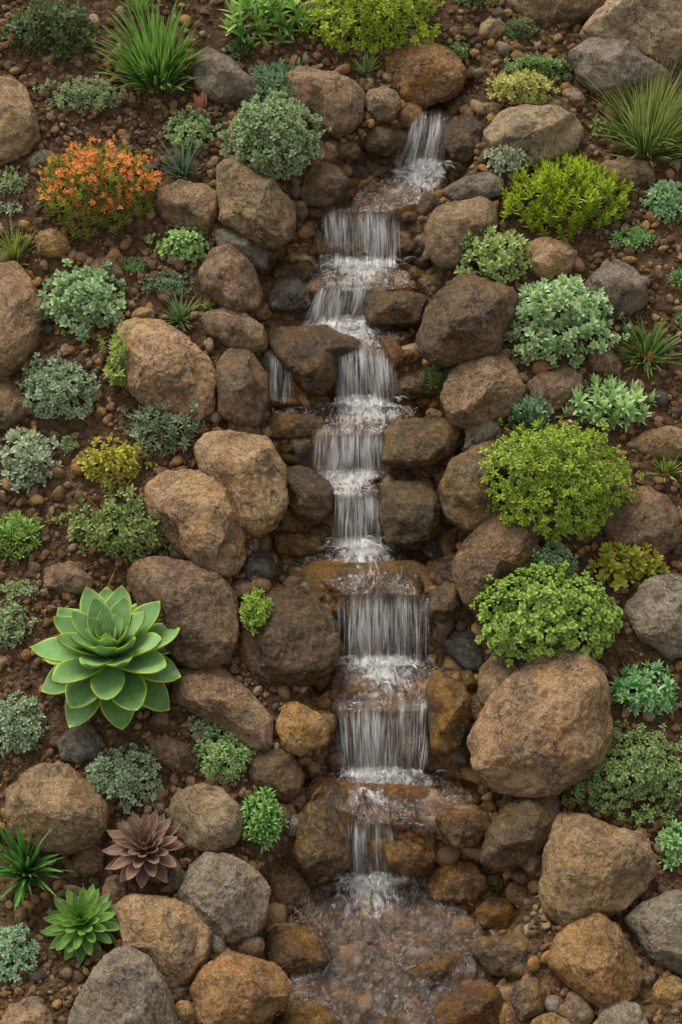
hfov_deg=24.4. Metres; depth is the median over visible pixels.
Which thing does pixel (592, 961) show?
boulder
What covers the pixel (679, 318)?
shrub
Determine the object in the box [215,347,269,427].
boulder
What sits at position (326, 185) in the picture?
boulder
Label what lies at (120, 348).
upright shrub
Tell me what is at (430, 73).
boulder
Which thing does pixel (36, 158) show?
rock
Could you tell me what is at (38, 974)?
stone
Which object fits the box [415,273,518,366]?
boulder
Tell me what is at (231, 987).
boulder
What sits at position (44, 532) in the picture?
stone
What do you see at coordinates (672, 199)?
sedum cushion
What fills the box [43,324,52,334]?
stone
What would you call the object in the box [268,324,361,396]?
boulder
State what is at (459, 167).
stone
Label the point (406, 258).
stone
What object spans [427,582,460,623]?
rock
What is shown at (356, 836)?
waterfall
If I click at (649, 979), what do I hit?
rock
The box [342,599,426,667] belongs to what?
waterfall
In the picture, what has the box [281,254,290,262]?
stone
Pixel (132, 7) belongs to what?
grass tuft
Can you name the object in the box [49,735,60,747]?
stone
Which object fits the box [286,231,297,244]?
stone
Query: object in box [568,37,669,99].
boulder
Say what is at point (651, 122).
wispy grass
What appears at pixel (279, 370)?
stone
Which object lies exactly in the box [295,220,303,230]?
stone
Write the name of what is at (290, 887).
boulder
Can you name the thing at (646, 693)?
rosette clump
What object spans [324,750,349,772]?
rock
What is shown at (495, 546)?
boulder
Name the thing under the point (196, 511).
boulder
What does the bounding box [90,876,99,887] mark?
stone
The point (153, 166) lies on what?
stone
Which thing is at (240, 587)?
rock
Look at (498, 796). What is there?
stone
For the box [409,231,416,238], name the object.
stone
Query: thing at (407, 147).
stone
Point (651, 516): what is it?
boulder
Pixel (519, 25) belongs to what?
sedum mat
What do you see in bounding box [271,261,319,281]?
rock
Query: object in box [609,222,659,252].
weed
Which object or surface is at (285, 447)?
stone
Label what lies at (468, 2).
shrub
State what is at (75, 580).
rock
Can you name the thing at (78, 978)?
stone
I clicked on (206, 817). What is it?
boulder
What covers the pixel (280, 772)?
boulder
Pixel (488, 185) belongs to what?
boulder
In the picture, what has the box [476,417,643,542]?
leafy bush
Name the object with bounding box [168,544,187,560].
rock
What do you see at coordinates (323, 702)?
stone
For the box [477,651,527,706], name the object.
boulder
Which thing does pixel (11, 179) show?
sage plant
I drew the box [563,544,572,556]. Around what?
stone
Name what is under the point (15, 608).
sage cushion
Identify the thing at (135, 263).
sedum mat
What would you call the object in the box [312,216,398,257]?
boulder
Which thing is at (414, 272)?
rock
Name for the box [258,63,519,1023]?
stream bed gravel
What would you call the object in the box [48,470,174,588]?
straggly plant
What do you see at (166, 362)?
boulder
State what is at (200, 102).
pale sedum
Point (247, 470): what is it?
boulder
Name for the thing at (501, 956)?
boulder
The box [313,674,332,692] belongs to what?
rock
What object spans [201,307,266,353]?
boulder
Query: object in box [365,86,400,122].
boulder
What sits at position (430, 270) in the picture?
stone
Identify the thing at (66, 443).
sage plant
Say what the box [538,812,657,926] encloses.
boulder
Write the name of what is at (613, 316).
stone
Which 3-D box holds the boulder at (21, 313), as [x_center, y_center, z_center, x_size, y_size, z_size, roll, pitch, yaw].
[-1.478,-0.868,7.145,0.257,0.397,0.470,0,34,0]
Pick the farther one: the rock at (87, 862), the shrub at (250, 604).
the shrub at (250, 604)
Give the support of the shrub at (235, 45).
on the ground at (338, 986)
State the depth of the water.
7.04 m
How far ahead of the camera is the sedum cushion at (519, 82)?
7.48 m
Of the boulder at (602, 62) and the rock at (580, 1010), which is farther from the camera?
the boulder at (602, 62)
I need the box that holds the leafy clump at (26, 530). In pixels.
[0,510,44,563]
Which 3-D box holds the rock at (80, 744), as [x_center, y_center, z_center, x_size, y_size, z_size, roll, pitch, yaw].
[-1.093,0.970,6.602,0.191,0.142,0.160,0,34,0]
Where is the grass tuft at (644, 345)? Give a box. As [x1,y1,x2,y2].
[613,315,681,377]
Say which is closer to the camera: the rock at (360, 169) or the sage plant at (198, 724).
the sage plant at (198, 724)
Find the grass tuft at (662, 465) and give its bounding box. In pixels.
[649,453,681,480]
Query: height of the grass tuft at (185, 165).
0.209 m
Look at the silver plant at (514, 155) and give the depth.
7.38 m
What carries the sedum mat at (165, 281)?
on the ground at (338, 986)
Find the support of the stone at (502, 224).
on the ground at (338, 986)
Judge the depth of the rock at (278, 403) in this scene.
7.19 m
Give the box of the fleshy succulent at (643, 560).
[586,537,669,592]
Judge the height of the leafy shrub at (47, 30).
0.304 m
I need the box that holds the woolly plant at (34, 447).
[0,426,61,493]
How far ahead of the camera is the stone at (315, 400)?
7.19 m
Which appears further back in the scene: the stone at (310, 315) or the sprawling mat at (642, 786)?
the stone at (310, 315)
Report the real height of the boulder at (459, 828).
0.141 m
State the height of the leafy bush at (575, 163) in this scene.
0.365 m
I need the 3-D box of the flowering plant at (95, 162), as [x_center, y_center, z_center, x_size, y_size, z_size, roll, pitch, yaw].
[-1.131,-1.524,7.321,0.608,0.437,0.442,0,34,0]
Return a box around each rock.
[0,996,54,1023]
[27,149,55,168]
[34,228,71,257]
[44,563,94,594]
[57,722,101,763]
[72,843,104,876]
[90,255,124,283]
[99,150,117,164]
[101,874,125,903]
[131,307,154,318]
[148,734,194,773]
[167,868,184,890]
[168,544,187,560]
[171,984,187,1002]
[174,1000,196,1023]
[210,934,225,956]
[223,132,241,153]
[228,423,260,434]
[231,579,252,600]
[239,935,264,956]
[241,550,280,581]
[245,537,258,550]
[255,301,271,320]
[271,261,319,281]
[271,396,300,408]
[274,531,324,557]
[286,814,299,836]
[289,252,309,261]
[295,205,309,221]
[297,222,314,238]
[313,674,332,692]
[322,139,337,163]
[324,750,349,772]
[334,684,369,703]
[337,141,360,160]
[350,160,369,179]
[363,111,371,119]
[378,336,404,369]
[391,372,437,399]
[397,101,423,128]
[407,266,420,279]
[415,193,440,215]
[421,536,441,554]
[424,463,444,477]
[425,408,443,417]
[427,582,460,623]
[431,624,447,643]
[439,525,457,554]
[441,453,456,465]
[442,100,461,110]
[457,94,475,101]
[464,420,500,449]
[474,102,501,115]
[474,897,516,929]
[479,18,504,38]
[505,881,525,905]
[509,977,546,1021]
[510,869,529,885]
[522,853,542,874]
[530,1012,570,1023]
[544,995,562,1014]
[545,96,571,110]
[562,87,585,108]
[564,991,594,1023]
[587,347,621,374]
[641,969,655,988]
[652,975,681,1005]
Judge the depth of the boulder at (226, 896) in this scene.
6.28 m
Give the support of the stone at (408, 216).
on the ground at (338, 986)
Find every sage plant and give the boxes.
[0,165,28,195]
[0,200,27,215]
[59,435,77,455]
[187,715,217,735]
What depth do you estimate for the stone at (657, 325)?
7.19 m
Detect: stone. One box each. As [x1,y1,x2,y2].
[3,61,14,70]
[20,973,28,980]
[24,892,31,898]
[31,968,45,981]
[40,528,49,536]
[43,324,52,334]
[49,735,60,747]
[52,969,57,975]
[59,503,65,509]
[70,45,83,56]
[72,973,85,982]
[79,370,85,382]
[79,433,85,438]
[89,950,106,961]
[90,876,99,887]
[97,330,110,340]
[126,792,141,806]
[131,288,138,294]
[146,163,158,174]
[168,154,181,169]
[196,172,202,179]
[245,848,251,854]
[258,422,267,431]
[265,329,273,348]
[267,403,272,412]
[268,531,275,538]
[272,364,283,375]
[272,703,279,709]
[280,442,291,452]
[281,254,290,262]
[281,835,288,842]
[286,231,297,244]
[286,569,301,576]
[291,185,300,197]
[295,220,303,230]
[296,586,306,593]
[301,802,307,811]
[306,310,317,320]
[307,243,319,255]
[307,394,330,409]
[307,767,326,780]
[308,208,327,218]
[309,589,324,600]
[310,523,330,541]
[315,696,331,709]
[318,128,329,137]
[328,742,340,752]
[340,640,344,652]
[348,176,360,187]
[381,157,393,165]
[389,468,413,480]
[394,237,416,254]
[396,364,410,373]
[401,211,415,222]
[402,254,413,262]
[403,349,414,363]
[404,141,411,150]
[405,400,415,408]
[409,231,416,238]
[414,255,431,268]
[420,398,431,406]
[421,642,435,654]
[426,266,434,273]
[426,274,443,289]
[427,738,430,749]
[435,389,442,400]
[446,172,456,181]
[450,170,461,179]
[451,161,469,173]
[460,28,476,41]
[466,610,474,621]
[472,67,483,78]
[472,711,479,722]
[478,154,487,163]
[480,800,497,812]
[482,866,490,870]
[487,873,503,891]
[490,7,505,19]
[493,791,501,800]
[498,220,506,228]
[503,879,510,888]
[510,50,524,61]
[523,916,529,922]
[524,353,535,363]
[527,880,538,893]
[551,88,561,96]
[561,73,572,82]
[561,301,570,313]
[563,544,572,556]
[575,350,584,356]
[579,530,591,542]
[605,312,617,320]
[610,222,619,230]
[654,321,665,329]
[654,390,667,406]
[657,883,668,894]
[660,729,669,742]
[670,407,681,415]
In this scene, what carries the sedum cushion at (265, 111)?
on the ground at (338, 986)
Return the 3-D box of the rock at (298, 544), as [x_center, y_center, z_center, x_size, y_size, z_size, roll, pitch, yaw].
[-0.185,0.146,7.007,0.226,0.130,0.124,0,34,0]
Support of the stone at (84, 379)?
on the ground at (338, 986)
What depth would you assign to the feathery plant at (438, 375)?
7.15 m
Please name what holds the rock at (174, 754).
on the ground at (338, 986)
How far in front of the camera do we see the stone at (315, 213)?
7.39 m
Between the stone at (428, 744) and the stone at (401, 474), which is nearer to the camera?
the stone at (428, 744)
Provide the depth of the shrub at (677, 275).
7.24 m
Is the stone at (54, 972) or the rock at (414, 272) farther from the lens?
the rock at (414, 272)
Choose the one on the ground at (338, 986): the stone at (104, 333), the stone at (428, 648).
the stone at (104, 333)
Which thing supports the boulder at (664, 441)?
on the ground at (338, 986)
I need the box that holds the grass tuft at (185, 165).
[150,128,202,179]
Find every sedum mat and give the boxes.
[0,577,43,599]
[33,74,127,113]
[119,256,148,272]
[139,270,193,297]
[501,16,538,39]
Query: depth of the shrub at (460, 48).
7.66 m
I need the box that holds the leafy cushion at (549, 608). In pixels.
[469,560,623,667]
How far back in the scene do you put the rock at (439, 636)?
6.82 m
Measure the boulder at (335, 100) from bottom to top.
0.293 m
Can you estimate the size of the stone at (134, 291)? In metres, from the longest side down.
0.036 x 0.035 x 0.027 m
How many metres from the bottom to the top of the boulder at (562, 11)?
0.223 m
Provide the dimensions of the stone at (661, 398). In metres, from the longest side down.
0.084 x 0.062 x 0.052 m
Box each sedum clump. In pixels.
[71,436,157,491]
[454,225,536,283]
[504,390,553,429]
[526,538,579,582]
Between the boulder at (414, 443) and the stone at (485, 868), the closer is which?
the stone at (485, 868)
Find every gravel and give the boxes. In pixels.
[0,0,681,1023]
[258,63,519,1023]
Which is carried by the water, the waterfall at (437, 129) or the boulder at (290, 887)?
the waterfall at (437, 129)
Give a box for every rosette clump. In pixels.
[147,225,215,261]
[609,659,680,717]
[655,818,681,871]
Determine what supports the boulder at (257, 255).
on the ground at (338, 986)
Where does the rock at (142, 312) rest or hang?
on the ground at (338, 986)
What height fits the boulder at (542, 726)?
0.503 m
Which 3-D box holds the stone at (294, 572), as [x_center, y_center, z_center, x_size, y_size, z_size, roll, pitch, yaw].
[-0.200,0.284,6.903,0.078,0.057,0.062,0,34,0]
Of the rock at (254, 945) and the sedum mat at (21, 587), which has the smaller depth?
the rock at (254, 945)
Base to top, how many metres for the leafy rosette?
0.233 m
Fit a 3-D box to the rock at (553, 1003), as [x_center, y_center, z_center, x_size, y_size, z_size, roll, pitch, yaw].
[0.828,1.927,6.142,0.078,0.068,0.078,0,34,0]
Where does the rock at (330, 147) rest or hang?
on the ground at (338, 986)
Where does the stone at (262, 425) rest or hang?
on the ground at (338, 986)
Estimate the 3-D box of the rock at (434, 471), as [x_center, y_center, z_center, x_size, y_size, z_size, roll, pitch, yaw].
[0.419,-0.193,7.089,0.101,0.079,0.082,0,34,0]
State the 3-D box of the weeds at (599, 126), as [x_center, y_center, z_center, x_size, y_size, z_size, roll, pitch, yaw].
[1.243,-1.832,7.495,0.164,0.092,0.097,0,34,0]
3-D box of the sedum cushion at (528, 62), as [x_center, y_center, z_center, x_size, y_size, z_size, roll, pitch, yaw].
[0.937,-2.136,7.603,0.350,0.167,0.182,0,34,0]
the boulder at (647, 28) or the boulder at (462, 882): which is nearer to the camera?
the boulder at (462, 882)
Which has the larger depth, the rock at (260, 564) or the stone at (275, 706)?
the rock at (260, 564)
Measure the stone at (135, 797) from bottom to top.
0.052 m
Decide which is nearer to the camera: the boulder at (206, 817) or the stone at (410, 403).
the boulder at (206, 817)
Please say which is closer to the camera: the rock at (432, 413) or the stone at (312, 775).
the stone at (312, 775)
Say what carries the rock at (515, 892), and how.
on the ground at (338, 986)
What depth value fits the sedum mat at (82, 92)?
7.51 m
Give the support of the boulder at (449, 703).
on the ground at (338, 986)
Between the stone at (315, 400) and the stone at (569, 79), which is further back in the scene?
the stone at (569, 79)
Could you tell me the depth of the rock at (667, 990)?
6.14 m
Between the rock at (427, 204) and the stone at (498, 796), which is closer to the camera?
the stone at (498, 796)
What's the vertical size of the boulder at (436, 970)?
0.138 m
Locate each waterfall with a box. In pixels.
[273,363,289,402]
[308,288,364,324]
[314,433,377,479]
[325,214,394,266]
[336,826,392,883]
[339,350,397,404]
[339,496,380,544]
[341,705,426,776]
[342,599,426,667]
[406,118,440,169]
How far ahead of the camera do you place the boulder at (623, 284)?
7.15 m
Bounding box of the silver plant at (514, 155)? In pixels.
[484,140,534,176]
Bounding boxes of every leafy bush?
[300,0,444,61]
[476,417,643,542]
[499,150,634,241]
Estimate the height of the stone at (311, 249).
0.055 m
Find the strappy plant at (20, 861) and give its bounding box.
[0,821,68,910]
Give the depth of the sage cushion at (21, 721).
6.58 m
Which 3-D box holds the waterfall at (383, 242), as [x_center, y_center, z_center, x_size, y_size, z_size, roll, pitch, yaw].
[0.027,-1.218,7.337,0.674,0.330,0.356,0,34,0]
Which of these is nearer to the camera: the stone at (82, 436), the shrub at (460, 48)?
the stone at (82, 436)
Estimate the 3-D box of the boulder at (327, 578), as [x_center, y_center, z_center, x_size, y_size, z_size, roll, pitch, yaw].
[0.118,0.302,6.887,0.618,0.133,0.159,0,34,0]
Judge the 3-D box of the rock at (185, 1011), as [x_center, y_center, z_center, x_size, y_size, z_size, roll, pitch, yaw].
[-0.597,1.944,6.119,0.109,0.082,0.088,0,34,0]
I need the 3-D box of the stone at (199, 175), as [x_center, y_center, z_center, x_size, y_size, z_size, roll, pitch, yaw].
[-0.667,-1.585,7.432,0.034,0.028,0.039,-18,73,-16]
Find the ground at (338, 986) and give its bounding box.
[0,0,681,1023]
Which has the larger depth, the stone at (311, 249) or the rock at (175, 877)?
the stone at (311, 249)
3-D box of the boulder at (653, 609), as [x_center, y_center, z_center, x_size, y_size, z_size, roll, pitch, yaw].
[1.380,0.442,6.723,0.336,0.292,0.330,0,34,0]
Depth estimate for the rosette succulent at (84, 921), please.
6.24 m
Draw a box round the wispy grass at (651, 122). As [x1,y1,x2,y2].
[581,53,681,165]
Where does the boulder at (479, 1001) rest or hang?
on the ground at (338, 986)
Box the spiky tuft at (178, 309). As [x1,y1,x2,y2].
[156,291,202,331]
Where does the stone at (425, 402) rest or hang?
on the ground at (338, 986)
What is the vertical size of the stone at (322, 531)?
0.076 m
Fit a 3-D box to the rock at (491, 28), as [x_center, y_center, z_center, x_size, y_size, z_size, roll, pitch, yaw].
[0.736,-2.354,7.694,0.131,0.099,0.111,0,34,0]
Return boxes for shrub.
[0,0,99,59]
[97,319,128,388]
[201,298,211,308]
[223,30,257,63]
[239,586,273,635]
[443,38,470,60]
[455,0,497,7]
[667,268,681,287]
[673,312,681,330]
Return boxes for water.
[272,100,460,910]
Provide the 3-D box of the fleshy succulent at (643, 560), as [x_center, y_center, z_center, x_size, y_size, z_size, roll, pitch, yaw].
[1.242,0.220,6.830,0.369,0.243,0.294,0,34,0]
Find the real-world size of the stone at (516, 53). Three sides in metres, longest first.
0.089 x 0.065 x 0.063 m
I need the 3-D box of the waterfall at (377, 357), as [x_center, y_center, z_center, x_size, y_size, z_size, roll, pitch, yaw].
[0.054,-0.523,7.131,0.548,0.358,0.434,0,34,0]
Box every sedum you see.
[158,89,223,156]
[249,57,307,108]
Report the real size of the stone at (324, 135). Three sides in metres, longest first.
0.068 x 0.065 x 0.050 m
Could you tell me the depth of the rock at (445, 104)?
7.66 m
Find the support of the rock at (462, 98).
on the ground at (338, 986)
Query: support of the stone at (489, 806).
on the ground at (338, 986)
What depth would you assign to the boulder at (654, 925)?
6.21 m
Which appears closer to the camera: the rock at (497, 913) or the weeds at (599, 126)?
the rock at (497, 913)
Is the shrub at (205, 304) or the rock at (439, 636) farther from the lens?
the shrub at (205, 304)
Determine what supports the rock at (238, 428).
on the ground at (338, 986)
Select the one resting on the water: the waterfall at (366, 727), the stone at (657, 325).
the waterfall at (366, 727)
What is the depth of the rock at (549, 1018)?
6.07 m
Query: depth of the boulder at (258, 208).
7.22 m
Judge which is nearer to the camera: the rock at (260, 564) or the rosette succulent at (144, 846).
the rosette succulent at (144, 846)
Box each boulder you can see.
[0,76,40,165]
[0,260,43,376]
[0,381,26,430]
[5,762,109,854]
[67,944,178,1023]
[114,893,211,990]
[117,317,216,420]
[126,556,239,669]
[144,469,245,577]
[156,179,218,233]
[169,783,244,852]
[172,666,273,750]
[177,851,270,943]
[189,951,291,1023]
[193,48,264,105]
[194,430,288,536]
[198,244,263,311]
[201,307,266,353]
[213,227,268,269]
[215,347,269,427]
[216,155,296,250]
[234,588,340,688]
[249,746,304,803]
[264,924,331,978]
[266,277,312,313]
[267,413,324,440]
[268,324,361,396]
[268,862,311,913]
[275,701,329,756]
[281,1001,338,1023]
[285,66,365,137]
[286,465,333,522]
[293,799,352,876]
[300,160,352,209]
[300,560,433,601]
[303,777,430,812]
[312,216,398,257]
[361,122,407,157]
[362,289,427,327]
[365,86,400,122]
[378,480,443,546]
[381,417,460,469]
[381,832,436,875]
[384,37,466,108]
[402,951,466,992]
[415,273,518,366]
[423,196,497,270]
[425,670,471,755]
[425,861,489,904]
[429,558,453,585]
[432,979,501,1023]
[434,808,491,848]
[438,439,515,532]
[440,352,525,429]
[441,627,484,673]
[442,115,485,163]
[442,172,504,200]
[451,504,540,615]
[459,670,476,693]
[467,649,612,797]
[469,924,530,979]
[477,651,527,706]
[480,795,560,869]
[484,104,583,165]
[507,0,605,23]
[524,236,577,279]
[526,367,582,405]
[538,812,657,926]
[548,912,642,1009]
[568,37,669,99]
[579,0,681,73]
[584,259,647,315]
[598,1000,647,1023]
[602,157,654,189]
[602,486,680,555]
[623,889,681,975]
[624,573,681,659]
[634,426,681,459]
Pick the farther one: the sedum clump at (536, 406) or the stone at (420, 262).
the stone at (420, 262)
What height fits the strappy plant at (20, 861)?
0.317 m
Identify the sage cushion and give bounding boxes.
[0,594,37,652]
[0,689,48,757]
[0,923,40,984]
[15,351,100,419]
[84,742,163,813]
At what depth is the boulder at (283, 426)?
7.07 m
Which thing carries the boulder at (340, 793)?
on the ground at (338, 986)
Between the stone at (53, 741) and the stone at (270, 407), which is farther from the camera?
the stone at (270, 407)
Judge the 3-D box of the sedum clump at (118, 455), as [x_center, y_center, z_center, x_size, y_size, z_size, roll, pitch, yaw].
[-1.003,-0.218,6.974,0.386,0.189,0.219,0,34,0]
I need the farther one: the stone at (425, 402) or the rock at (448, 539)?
the stone at (425, 402)
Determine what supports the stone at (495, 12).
on the ground at (338, 986)
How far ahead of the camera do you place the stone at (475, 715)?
6.66 m
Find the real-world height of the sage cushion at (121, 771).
0.228 m
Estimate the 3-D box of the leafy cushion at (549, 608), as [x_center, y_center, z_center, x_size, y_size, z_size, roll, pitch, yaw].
[0.873,0.440,6.665,0.658,0.388,0.423,0,34,0]
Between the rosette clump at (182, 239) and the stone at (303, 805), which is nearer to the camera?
the stone at (303, 805)
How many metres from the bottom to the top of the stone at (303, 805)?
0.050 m
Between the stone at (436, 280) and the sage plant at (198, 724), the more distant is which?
the stone at (436, 280)
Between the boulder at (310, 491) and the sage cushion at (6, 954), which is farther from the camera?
the boulder at (310, 491)
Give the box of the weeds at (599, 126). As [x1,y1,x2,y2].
[587,116,617,137]
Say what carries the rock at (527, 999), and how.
on the ground at (338, 986)
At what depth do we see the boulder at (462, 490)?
6.83 m
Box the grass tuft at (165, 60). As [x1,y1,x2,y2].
[90,0,215,96]
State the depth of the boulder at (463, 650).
6.80 m
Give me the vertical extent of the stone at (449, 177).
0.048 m
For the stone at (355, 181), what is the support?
on the ground at (338, 986)
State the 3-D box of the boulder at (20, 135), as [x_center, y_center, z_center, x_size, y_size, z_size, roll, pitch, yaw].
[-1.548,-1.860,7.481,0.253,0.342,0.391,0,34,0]
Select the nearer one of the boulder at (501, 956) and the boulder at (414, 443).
the boulder at (501, 956)
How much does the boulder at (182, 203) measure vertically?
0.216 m
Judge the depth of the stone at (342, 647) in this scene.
6.84 m
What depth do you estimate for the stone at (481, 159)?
7.44 m
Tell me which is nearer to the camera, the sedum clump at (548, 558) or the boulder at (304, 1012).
the boulder at (304, 1012)
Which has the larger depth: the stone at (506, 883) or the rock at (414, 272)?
the rock at (414, 272)
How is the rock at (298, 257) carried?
on the stream bed gravel at (370, 921)
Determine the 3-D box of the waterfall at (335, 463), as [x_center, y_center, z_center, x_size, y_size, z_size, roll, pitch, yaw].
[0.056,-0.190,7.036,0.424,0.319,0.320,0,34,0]
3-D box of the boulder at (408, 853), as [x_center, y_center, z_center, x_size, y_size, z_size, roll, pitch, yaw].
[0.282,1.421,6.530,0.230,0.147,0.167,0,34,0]
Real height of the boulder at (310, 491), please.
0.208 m
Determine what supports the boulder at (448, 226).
on the ground at (338, 986)
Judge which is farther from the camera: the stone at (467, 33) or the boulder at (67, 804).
the stone at (467, 33)
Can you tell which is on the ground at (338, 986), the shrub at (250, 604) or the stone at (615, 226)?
the stone at (615, 226)
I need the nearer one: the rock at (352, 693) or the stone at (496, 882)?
the stone at (496, 882)
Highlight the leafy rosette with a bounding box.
[240,786,288,853]
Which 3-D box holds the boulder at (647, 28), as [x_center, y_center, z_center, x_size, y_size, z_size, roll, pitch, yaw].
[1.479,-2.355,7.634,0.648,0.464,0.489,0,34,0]
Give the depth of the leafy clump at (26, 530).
6.84 m
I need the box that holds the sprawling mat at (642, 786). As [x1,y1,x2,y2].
[561,719,681,829]
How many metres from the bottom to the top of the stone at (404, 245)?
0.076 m
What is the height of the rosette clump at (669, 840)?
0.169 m
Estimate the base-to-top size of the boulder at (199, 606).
0.403 m
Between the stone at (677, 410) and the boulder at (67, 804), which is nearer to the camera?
the boulder at (67, 804)
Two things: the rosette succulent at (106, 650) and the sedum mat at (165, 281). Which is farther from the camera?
the sedum mat at (165, 281)
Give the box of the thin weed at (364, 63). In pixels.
[350,44,385,75]
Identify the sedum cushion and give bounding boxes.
[38,258,126,343]
[192,723,257,785]
[217,87,330,179]
[485,68,559,105]
[503,272,631,370]
[504,51,569,82]
[639,179,681,224]
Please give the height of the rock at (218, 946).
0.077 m
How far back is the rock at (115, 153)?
7.43 m
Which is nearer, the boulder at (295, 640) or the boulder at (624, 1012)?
the boulder at (624, 1012)
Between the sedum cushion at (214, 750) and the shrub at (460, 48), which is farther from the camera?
the shrub at (460, 48)
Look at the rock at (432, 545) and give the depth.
7.00 m
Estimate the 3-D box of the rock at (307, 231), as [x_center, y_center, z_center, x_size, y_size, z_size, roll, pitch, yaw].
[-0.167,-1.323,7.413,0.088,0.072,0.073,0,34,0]
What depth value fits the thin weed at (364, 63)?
7.58 m
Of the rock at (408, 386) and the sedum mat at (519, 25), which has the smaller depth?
the rock at (408, 386)
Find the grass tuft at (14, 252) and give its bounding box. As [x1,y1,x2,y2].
[0,216,35,264]
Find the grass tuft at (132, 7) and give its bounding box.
[119,0,156,17]
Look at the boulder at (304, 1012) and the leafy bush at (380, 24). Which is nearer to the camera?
the boulder at (304, 1012)
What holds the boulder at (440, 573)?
on the ground at (338, 986)
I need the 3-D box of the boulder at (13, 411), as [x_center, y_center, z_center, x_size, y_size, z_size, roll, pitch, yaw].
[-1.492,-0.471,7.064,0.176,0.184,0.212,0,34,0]
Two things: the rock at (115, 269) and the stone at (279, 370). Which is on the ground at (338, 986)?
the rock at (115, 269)
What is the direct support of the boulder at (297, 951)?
on the ground at (338, 986)
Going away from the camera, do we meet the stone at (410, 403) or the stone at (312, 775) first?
the stone at (312, 775)
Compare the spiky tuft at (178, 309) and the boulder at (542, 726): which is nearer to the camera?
the boulder at (542, 726)
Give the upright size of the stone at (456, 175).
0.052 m
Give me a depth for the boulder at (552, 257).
7.23 m
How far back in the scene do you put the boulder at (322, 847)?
6.46 m
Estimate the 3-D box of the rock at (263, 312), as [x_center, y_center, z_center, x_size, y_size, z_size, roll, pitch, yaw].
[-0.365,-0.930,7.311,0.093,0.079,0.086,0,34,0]
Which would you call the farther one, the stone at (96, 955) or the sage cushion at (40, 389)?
the sage cushion at (40, 389)
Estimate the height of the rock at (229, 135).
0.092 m
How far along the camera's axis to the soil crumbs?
7.15 m
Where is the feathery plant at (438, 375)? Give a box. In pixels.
[422,363,450,393]
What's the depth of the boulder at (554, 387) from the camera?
7.03 m
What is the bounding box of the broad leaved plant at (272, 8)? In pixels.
[218,0,316,52]
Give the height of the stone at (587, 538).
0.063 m
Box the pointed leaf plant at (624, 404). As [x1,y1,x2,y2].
[556,372,656,431]
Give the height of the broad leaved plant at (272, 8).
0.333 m
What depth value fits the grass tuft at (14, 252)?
7.28 m
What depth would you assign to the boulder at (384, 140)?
7.50 m
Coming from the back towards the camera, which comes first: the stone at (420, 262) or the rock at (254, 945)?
the stone at (420, 262)
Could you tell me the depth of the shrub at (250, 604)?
6.66 m
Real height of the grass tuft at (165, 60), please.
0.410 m
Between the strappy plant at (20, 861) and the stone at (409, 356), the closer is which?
the strappy plant at (20, 861)
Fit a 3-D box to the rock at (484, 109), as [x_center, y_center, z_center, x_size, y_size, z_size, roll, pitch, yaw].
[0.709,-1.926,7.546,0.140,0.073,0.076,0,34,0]
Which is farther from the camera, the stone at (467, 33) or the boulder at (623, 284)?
the stone at (467, 33)
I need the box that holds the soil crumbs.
[0,0,681,1023]
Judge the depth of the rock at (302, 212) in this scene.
7.36 m
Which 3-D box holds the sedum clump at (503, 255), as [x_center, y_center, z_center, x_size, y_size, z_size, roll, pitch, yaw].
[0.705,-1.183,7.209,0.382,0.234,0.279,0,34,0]
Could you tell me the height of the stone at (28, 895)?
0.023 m
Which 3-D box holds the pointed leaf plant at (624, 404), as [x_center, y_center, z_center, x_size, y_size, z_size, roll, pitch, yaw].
[1.198,-0.490,7.054,0.453,0.240,0.268,9,35,13]
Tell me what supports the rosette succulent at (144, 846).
on the ground at (338, 986)
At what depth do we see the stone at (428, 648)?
6.85 m
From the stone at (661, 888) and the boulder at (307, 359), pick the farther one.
the boulder at (307, 359)
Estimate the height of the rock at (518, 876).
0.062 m
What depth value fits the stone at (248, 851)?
6.47 m
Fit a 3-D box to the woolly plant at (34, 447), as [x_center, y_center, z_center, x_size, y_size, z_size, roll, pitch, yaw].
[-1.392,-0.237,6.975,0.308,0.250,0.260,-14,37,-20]
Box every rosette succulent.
[30,585,180,729]
[41,884,119,963]
[102,809,185,887]
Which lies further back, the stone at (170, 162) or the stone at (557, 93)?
the stone at (557, 93)
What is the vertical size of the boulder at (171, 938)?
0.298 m
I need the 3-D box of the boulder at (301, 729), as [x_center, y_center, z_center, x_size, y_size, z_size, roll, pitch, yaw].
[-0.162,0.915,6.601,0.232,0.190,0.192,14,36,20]
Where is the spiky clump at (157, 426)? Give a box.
[120,396,209,458]
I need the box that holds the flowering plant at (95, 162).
[35,135,161,241]
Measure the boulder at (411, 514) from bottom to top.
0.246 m
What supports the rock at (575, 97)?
on the ground at (338, 986)
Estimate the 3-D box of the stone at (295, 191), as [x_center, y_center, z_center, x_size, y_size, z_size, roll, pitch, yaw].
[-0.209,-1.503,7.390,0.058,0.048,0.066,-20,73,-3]
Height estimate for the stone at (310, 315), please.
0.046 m
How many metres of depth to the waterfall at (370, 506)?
6.97 m
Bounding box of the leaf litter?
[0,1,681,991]
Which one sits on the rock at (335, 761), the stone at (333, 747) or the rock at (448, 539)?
the stone at (333, 747)
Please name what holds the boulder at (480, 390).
on the ground at (338, 986)
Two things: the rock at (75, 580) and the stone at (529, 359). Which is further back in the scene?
the stone at (529, 359)
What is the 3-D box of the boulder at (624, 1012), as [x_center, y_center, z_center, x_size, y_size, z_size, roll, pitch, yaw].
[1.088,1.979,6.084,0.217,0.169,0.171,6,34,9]

